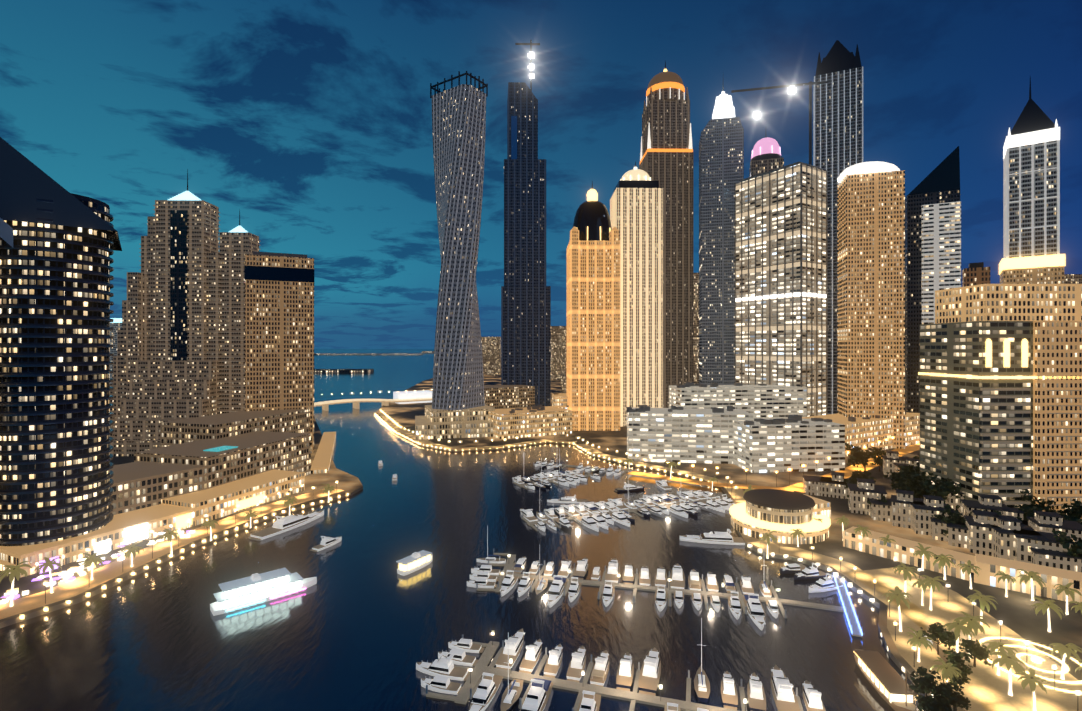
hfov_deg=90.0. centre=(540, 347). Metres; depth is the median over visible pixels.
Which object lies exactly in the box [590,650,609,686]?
boat
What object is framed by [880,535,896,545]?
palm
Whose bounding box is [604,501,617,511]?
boat
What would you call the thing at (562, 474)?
boat
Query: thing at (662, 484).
boat
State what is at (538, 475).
boat
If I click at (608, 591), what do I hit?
boat
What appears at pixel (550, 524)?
boat
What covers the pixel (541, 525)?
boat
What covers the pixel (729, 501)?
boat
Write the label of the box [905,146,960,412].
tower
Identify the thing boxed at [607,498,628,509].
boat
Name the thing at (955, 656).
tree
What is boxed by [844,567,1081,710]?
promenade
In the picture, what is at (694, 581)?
boat
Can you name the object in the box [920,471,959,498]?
tree
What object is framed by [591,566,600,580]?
boat
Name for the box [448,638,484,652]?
boat
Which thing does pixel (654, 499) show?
boat
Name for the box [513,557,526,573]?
boat
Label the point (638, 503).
boat
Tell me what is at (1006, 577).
palm
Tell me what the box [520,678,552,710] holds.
boat
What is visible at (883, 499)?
tree
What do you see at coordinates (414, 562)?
tour boat
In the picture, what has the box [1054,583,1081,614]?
palm
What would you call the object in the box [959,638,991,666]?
tree
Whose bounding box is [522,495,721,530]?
pier
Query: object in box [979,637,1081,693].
spiral light
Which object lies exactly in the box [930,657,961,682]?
palm
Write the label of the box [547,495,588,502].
boat
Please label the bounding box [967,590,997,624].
palm
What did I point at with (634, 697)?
dock
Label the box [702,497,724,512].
boat
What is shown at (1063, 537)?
tree
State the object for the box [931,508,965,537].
tree
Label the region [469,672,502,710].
boat
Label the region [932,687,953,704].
tree
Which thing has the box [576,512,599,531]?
boat
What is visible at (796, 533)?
palm
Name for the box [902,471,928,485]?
tree
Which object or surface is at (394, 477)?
boat
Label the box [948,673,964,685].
tree
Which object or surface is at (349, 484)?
land
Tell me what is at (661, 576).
boat
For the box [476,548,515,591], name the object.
pier arm
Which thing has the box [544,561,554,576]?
boat
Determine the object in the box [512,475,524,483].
boat
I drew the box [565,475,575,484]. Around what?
boat
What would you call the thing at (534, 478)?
boat
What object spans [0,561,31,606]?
palm
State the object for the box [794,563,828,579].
boat
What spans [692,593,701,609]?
boat
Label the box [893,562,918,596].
palm
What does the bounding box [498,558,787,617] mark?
pier
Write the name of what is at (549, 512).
boat
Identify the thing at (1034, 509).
tree
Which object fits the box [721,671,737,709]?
boat
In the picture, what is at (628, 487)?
boat
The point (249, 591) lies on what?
tour boat
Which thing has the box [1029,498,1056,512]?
tree
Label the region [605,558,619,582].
boat
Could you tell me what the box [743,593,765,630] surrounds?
boat
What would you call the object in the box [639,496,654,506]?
boat
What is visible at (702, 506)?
boat
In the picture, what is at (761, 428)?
blocks
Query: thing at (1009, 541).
villas
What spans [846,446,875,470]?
tree
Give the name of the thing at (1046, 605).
palm
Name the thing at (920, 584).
palm
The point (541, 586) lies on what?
boat
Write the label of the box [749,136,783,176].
pink tower
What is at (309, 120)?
sky
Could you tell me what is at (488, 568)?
boat
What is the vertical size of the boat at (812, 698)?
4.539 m
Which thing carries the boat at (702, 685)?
on the water
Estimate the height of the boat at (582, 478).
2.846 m
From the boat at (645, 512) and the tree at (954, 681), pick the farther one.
the boat at (645, 512)
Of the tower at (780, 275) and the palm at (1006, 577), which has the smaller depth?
the palm at (1006, 577)
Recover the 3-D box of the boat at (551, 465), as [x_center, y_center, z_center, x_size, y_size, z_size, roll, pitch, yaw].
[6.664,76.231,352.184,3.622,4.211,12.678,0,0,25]
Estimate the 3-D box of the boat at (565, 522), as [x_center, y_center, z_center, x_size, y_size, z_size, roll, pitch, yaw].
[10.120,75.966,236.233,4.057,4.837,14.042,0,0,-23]
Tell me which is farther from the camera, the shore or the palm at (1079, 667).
the shore
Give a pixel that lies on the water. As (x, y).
(362, 625)
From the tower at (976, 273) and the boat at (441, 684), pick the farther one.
the tower at (976, 273)
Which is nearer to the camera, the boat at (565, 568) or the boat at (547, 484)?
the boat at (565, 568)
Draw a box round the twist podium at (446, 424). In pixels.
[415,405,494,439]
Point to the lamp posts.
(569, 570)
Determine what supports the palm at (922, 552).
on the land at (1013, 611)
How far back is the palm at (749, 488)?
262.86 m
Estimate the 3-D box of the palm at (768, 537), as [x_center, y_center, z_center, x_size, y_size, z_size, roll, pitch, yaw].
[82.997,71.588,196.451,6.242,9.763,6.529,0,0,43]
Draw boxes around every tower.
[0,137,121,545]
[110,169,259,455]
[110,318,121,383]
[244,251,313,452]
[430,71,487,409]
[501,40,550,405]
[566,183,619,430]
[610,161,662,426]
[639,61,692,407]
[699,80,743,384]
[735,162,826,416]
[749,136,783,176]
[813,40,862,414]
[837,161,904,448]
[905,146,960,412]
[918,284,1081,522]
[962,262,989,286]
[999,78,1064,283]
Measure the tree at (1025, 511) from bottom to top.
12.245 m
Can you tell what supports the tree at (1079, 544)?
on the land at (1013, 611)
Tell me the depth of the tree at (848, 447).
352.55 m
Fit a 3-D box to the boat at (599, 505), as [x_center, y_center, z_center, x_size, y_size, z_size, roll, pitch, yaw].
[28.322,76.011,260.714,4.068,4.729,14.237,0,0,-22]
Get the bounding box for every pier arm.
[426,634,498,704]
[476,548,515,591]
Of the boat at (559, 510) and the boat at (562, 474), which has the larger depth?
the boat at (562, 474)
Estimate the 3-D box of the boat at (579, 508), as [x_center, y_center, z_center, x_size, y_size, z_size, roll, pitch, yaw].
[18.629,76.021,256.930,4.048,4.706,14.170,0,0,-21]
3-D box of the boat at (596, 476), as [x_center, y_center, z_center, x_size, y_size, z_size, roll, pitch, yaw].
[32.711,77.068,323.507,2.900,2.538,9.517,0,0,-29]
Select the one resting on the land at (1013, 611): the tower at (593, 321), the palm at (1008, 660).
the tower at (593, 321)
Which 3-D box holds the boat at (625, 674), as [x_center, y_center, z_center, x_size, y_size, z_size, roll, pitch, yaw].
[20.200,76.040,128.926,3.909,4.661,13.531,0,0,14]
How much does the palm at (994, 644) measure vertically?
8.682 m
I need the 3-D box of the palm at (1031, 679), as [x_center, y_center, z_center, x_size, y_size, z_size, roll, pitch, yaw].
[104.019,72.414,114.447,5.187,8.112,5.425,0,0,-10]
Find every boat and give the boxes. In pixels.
[210,568,316,615]
[248,510,323,539]
[310,536,341,551]
[392,474,397,480]
[396,550,432,575]
[416,654,469,680]
[421,675,461,694]
[438,648,477,665]
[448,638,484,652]
[467,578,496,587]
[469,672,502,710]
[470,571,499,581]
[471,565,501,574]
[477,526,505,563]
[496,628,524,669]
[500,570,518,595]
[500,632,522,710]
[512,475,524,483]
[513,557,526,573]
[517,572,533,596]
[519,639,541,673]
[520,508,537,521]
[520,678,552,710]
[521,476,532,482]
[524,483,534,489]
[529,560,538,574]
[530,476,539,481]
[532,458,545,489]
[534,472,547,480]
[535,521,545,531]
[535,564,547,597]
[536,511,546,520]
[539,480,550,487]
[540,461,546,467]
[542,472,553,479]
[543,644,562,677]
[544,508,558,518]
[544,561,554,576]
[546,510,556,529]
[546,575,567,607]
[547,460,556,468]
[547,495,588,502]
[549,470,560,477]
[553,475,568,485]
[555,507,567,517]
[555,514,571,530]
[557,559,571,577]
[558,448,567,477]
[560,504,579,516]
[565,471,575,476]
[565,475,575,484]
[566,646,585,681]
[568,577,580,602]
[572,470,582,475]
[572,476,579,482]
[573,503,589,514]
[573,557,587,579]
[576,463,584,470]
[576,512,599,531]
[577,690,600,710]
[578,475,586,481]
[579,501,600,513]
[585,466,592,471]
[589,511,608,529]
[590,474,599,479]
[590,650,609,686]
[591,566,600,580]
[592,466,600,472]
[592,501,608,512]
[599,468,606,473]
[602,510,613,524]
[602,580,614,606]
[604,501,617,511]
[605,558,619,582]
[606,465,614,475]
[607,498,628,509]
[609,508,630,526]
[614,466,623,476]
[615,482,643,491]
[616,652,633,690]
[621,510,634,522]
[623,564,634,583]
[624,500,636,508]
[634,500,644,507]
[637,508,649,516]
[638,647,660,695]
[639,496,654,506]
[639,566,650,585]
[643,494,664,505]
[647,506,663,517]
[652,493,673,503]
[655,480,671,489]
[655,567,666,586]
[655,584,667,611]
[656,505,669,514]
[664,702,680,710]
[665,494,681,502]
[666,502,688,517]
[670,563,684,588]
[674,591,683,607]
[677,490,698,500]
[677,495,688,501]
[677,500,697,516]
[680,529,744,544]
[685,502,700,511]
[688,569,701,590]
[690,490,706,499]
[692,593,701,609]
[693,501,709,510]
[694,618,709,702]
[701,491,714,498]
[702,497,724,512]
[706,572,718,591]
[710,596,720,612]
[713,496,730,510]
[721,494,736,505]
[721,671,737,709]
[723,574,735,592]
[728,591,741,618]
[740,575,753,594]
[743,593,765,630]
[747,673,765,710]
[759,565,771,596]
[766,600,778,618]
[771,665,799,710]
[780,563,805,573]
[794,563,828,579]
[803,680,825,710]
[809,573,842,592]
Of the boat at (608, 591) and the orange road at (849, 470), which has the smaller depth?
the boat at (608, 591)
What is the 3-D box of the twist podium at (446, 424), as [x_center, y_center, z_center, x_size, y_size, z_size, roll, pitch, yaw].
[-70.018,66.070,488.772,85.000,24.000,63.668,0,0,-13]
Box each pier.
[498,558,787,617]
[513,472,601,488]
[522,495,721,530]
[533,462,629,474]
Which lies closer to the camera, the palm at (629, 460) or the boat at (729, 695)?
the boat at (729, 695)
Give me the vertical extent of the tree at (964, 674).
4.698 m
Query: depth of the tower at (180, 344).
410.64 m
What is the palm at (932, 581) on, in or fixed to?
on the promenade at (948, 605)
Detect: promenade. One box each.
[0,488,343,619]
[575,444,745,501]
[750,540,1009,710]
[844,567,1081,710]
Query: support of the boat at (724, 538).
on the water
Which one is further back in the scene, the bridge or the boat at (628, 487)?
the bridge
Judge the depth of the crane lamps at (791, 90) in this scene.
469.07 m
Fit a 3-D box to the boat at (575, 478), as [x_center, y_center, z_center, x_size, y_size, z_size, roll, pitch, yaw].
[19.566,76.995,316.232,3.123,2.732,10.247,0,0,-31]
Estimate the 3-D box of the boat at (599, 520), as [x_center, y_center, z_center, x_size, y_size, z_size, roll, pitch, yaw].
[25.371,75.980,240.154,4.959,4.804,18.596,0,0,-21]
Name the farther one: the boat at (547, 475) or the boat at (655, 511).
the boat at (547, 475)
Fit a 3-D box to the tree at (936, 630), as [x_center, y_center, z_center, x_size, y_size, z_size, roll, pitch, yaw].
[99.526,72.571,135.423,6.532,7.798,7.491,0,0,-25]
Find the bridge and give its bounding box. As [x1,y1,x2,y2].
[314,398,431,410]
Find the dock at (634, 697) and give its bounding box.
[469,640,802,710]
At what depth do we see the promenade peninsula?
439.40 m
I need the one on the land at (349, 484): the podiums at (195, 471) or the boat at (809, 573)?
the podiums at (195, 471)
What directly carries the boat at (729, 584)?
on the water
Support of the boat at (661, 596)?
on the water
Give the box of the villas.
[802,451,1081,603]
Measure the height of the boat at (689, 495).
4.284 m
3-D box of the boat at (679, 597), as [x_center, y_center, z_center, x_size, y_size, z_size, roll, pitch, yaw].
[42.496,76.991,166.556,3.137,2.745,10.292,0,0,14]
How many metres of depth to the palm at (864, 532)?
202.64 m
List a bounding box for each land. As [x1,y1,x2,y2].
[0,418,362,627]
[375,375,1081,710]
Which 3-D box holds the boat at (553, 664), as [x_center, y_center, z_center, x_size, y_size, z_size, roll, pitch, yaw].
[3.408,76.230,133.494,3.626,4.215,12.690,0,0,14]
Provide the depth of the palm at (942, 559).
177.63 m
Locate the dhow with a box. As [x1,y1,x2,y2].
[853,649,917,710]
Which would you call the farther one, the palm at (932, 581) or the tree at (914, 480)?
the tree at (914, 480)
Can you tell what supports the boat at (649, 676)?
on the water
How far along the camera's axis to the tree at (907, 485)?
259.20 m
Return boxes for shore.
[314,351,433,372]
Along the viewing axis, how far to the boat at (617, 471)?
331.30 m
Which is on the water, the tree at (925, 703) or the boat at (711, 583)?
the boat at (711, 583)
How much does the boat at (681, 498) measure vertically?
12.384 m
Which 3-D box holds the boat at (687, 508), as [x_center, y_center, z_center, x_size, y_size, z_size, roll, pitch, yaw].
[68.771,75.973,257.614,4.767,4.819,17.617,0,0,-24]
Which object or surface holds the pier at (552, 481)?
in the water
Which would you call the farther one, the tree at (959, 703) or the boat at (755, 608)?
the boat at (755, 608)
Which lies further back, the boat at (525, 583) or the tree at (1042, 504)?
the tree at (1042, 504)
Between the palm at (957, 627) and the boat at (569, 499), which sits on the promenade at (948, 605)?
the palm at (957, 627)
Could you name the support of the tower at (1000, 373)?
on the land at (1013, 611)
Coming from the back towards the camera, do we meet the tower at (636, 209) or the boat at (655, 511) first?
the tower at (636, 209)
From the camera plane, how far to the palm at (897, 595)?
145.77 m
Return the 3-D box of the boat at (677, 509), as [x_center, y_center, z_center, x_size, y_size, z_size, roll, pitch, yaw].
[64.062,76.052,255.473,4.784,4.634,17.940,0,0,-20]
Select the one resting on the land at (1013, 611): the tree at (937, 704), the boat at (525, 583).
the tree at (937, 704)
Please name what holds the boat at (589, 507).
on the water
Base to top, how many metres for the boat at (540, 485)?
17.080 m
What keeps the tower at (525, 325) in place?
on the land at (1013, 611)
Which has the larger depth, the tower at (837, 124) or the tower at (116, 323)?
the tower at (116, 323)
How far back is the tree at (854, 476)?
268.00 m
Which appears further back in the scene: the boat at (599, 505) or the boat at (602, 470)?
the boat at (602, 470)
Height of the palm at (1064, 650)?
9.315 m
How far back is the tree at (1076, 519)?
208.80 m
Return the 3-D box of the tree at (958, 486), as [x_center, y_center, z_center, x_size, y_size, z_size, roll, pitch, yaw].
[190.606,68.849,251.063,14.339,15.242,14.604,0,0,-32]
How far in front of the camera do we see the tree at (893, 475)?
277.44 m
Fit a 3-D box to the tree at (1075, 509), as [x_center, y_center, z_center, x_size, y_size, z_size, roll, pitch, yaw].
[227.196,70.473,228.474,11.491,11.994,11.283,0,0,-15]
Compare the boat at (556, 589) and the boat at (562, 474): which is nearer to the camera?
the boat at (556, 589)
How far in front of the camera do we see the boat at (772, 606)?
158.50 m
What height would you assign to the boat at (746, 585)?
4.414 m
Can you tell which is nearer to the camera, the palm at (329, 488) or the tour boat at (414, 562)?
the tour boat at (414, 562)
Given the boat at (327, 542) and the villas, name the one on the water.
the boat at (327, 542)
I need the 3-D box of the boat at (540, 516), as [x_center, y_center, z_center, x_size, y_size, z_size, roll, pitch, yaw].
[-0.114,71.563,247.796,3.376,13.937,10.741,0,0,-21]
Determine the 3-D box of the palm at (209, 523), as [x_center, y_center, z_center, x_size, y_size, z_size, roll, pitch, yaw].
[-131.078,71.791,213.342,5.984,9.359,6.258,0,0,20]
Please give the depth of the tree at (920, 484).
260.39 m
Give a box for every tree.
[843,470,875,488]
[845,443,863,463]
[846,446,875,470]
[867,495,886,505]
[870,447,886,458]
[870,455,882,471]
[883,466,911,483]
[890,473,924,497]
[898,464,914,476]
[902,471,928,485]
[902,477,927,488]
[908,666,942,696]
[911,464,919,472]
[914,480,931,497]
[915,695,941,710]
[916,622,955,654]
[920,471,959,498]
[929,484,961,502]
[930,697,951,710]
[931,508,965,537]
[931,677,970,710]
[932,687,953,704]
[940,504,963,518]
[941,631,959,648]
[942,647,973,674]
[948,660,970,684]
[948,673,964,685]
[953,691,970,710]
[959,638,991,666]
[1012,489,1037,507]
[1018,507,1033,519]
[1021,504,1042,510]
[1023,506,1043,520]
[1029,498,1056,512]
[1045,506,1065,514]
[1052,530,1081,557]
[1060,499,1081,521]
[1063,515,1081,524]
[1067,541,1081,556]
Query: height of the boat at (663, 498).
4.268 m
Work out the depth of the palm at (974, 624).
131.93 m
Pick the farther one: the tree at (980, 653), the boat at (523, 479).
the boat at (523, 479)
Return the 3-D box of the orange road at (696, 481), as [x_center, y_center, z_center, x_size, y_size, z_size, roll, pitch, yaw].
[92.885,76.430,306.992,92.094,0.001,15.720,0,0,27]
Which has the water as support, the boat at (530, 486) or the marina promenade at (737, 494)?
the boat at (530, 486)
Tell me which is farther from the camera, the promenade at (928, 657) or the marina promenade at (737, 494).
the marina promenade at (737, 494)
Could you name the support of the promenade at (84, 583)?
on the land at (349, 484)
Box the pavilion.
[729,489,830,543]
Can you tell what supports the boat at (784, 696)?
on the water
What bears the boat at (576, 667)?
on the water
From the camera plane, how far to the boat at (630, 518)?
244.93 m
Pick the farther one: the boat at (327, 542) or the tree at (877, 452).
the tree at (877, 452)
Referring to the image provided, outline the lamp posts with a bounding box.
[21,390,1079,710]
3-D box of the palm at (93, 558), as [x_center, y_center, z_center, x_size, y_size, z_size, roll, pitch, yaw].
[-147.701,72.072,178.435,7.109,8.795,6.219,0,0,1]
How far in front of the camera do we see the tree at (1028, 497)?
234.34 m
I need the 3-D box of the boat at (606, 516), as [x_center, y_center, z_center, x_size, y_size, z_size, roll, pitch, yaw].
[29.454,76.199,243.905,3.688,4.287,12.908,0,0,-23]
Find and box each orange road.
[627,471,793,491]
[784,443,919,492]
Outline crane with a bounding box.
[731,81,827,164]
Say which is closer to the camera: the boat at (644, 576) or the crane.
the boat at (644, 576)
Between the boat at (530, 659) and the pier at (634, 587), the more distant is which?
the pier at (634, 587)
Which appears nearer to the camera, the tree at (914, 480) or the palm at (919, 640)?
the palm at (919, 640)
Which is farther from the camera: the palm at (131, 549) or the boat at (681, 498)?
the boat at (681, 498)
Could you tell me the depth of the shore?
1665.24 m
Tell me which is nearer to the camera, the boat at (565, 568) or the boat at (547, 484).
the boat at (565, 568)
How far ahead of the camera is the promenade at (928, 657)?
149.23 m
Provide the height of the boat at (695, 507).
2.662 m
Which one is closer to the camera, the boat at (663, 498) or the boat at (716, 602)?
the boat at (716, 602)
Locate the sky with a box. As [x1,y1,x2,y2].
[0,0,1081,348]
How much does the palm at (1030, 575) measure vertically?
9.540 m
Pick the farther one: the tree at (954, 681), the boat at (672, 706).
the tree at (954, 681)
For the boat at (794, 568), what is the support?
on the water
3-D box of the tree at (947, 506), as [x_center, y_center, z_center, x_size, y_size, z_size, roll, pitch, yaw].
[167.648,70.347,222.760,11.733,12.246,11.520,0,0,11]
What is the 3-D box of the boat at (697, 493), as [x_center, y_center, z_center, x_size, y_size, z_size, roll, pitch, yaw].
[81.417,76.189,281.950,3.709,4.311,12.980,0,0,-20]
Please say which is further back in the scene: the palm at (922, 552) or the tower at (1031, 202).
the tower at (1031, 202)
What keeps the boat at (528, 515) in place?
on the water
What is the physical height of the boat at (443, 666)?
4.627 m
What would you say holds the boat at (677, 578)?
on the water
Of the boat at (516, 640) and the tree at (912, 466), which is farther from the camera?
the tree at (912, 466)
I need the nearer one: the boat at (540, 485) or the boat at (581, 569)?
the boat at (581, 569)
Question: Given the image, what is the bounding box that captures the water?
[0,349,944,710]
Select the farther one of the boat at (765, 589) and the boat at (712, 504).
the boat at (712, 504)
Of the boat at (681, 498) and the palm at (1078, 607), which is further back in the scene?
the boat at (681, 498)
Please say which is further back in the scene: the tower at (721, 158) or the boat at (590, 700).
the tower at (721, 158)
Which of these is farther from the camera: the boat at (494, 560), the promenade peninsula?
the promenade peninsula
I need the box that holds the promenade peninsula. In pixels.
[380,415,576,449]
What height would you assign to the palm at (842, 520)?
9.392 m
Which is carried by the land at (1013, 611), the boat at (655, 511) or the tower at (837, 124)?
the tower at (837, 124)
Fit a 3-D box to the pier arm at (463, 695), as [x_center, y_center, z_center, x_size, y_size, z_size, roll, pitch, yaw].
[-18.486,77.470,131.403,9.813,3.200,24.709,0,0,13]
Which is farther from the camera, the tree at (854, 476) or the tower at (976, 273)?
the tower at (976, 273)
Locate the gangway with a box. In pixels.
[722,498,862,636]
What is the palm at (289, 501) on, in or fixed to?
on the land at (349, 484)
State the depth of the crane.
480.21 m
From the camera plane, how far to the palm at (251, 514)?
228.84 m
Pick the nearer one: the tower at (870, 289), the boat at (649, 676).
the boat at (649, 676)
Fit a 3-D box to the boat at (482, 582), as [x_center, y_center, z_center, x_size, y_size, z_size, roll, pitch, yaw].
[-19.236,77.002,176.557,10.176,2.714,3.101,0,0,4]
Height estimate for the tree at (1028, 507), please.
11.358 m
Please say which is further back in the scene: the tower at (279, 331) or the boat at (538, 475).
the tower at (279, 331)
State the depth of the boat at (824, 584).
173.51 m
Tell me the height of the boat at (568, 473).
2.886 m
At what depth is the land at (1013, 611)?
214.23 m
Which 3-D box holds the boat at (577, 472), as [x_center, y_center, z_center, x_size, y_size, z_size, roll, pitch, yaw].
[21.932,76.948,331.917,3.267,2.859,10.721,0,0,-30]
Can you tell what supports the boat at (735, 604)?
on the water
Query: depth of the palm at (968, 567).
171.38 m
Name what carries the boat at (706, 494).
on the water
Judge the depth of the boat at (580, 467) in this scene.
342.85 m
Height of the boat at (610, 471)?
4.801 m
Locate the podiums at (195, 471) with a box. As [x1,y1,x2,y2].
[0,409,335,577]
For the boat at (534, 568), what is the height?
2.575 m
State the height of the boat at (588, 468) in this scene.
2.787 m
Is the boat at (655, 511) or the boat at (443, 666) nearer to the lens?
the boat at (443, 666)
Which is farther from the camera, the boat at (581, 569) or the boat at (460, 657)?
the boat at (581, 569)
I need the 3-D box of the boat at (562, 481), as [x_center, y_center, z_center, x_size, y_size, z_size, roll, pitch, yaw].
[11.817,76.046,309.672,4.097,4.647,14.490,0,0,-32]
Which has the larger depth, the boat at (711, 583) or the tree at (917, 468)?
the tree at (917, 468)
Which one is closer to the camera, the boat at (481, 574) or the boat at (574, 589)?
the boat at (574, 589)
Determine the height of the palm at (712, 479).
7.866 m
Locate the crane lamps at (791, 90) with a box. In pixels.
[754,88,794,117]
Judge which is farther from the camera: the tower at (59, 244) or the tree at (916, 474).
the tree at (916, 474)
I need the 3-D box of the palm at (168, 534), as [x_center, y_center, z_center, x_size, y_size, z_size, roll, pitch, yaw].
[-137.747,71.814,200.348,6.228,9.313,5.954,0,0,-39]
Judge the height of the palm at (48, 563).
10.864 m
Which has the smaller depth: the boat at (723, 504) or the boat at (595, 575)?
the boat at (595, 575)
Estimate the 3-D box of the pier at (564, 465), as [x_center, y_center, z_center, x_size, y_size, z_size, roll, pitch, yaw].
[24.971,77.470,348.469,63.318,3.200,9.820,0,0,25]
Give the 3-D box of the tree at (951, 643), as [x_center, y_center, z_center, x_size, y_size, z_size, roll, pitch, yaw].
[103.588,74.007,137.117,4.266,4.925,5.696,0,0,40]
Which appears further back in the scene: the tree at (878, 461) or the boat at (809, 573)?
the tree at (878, 461)
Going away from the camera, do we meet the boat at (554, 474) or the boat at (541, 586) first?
the boat at (541, 586)
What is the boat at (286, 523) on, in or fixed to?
on the water
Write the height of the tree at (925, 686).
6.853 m
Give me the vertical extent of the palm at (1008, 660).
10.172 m
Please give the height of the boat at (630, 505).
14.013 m
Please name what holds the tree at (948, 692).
on the land at (1013, 611)
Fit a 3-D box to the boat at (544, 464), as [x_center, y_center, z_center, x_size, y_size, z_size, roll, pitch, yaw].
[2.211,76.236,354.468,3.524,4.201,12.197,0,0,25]
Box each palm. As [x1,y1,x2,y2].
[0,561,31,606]
[33,557,61,592]
[81,552,105,579]
[119,540,143,566]
[160,529,178,553]
[201,518,218,540]
[243,509,258,527]
[283,495,296,514]
[321,484,335,502]
[626,457,632,468]
[666,462,676,478]
[709,478,717,490]
[743,484,755,493]
[759,531,778,558]
[790,529,804,546]
[834,516,849,540]
[853,524,870,537]
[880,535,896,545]
[882,586,911,631]
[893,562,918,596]
[905,627,933,661]
[912,578,930,605]
[913,543,934,570]
[921,575,944,609]
[930,554,955,579]
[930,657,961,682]
[943,619,974,652]
[953,611,989,658]
[956,560,979,588]
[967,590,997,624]
[983,641,1018,675]
[988,648,1028,695]
[994,571,1015,596]
[1012,667,1050,710]
[1016,569,1045,600]
[1030,597,1063,631]
[1049,643,1081,679]
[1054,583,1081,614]
[1068,601,1081,612]
[1074,659,1081,671]
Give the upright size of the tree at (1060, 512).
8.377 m
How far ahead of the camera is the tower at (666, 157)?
640.66 m
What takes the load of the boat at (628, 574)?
on the water
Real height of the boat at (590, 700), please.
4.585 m
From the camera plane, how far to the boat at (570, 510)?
254.01 m
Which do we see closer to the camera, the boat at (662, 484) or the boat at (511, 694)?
the boat at (511, 694)
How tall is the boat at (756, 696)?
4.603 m
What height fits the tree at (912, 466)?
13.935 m
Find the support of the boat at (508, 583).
on the water
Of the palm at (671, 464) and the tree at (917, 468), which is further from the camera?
the palm at (671, 464)
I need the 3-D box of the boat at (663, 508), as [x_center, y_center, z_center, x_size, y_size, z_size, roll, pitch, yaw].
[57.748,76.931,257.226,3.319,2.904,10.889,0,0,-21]
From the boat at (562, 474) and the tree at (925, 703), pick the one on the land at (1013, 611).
the tree at (925, 703)
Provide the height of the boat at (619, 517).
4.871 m
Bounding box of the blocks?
[393,273,1081,472]
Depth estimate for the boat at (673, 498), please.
273.90 m
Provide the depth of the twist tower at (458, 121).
470.65 m
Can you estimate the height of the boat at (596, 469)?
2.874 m

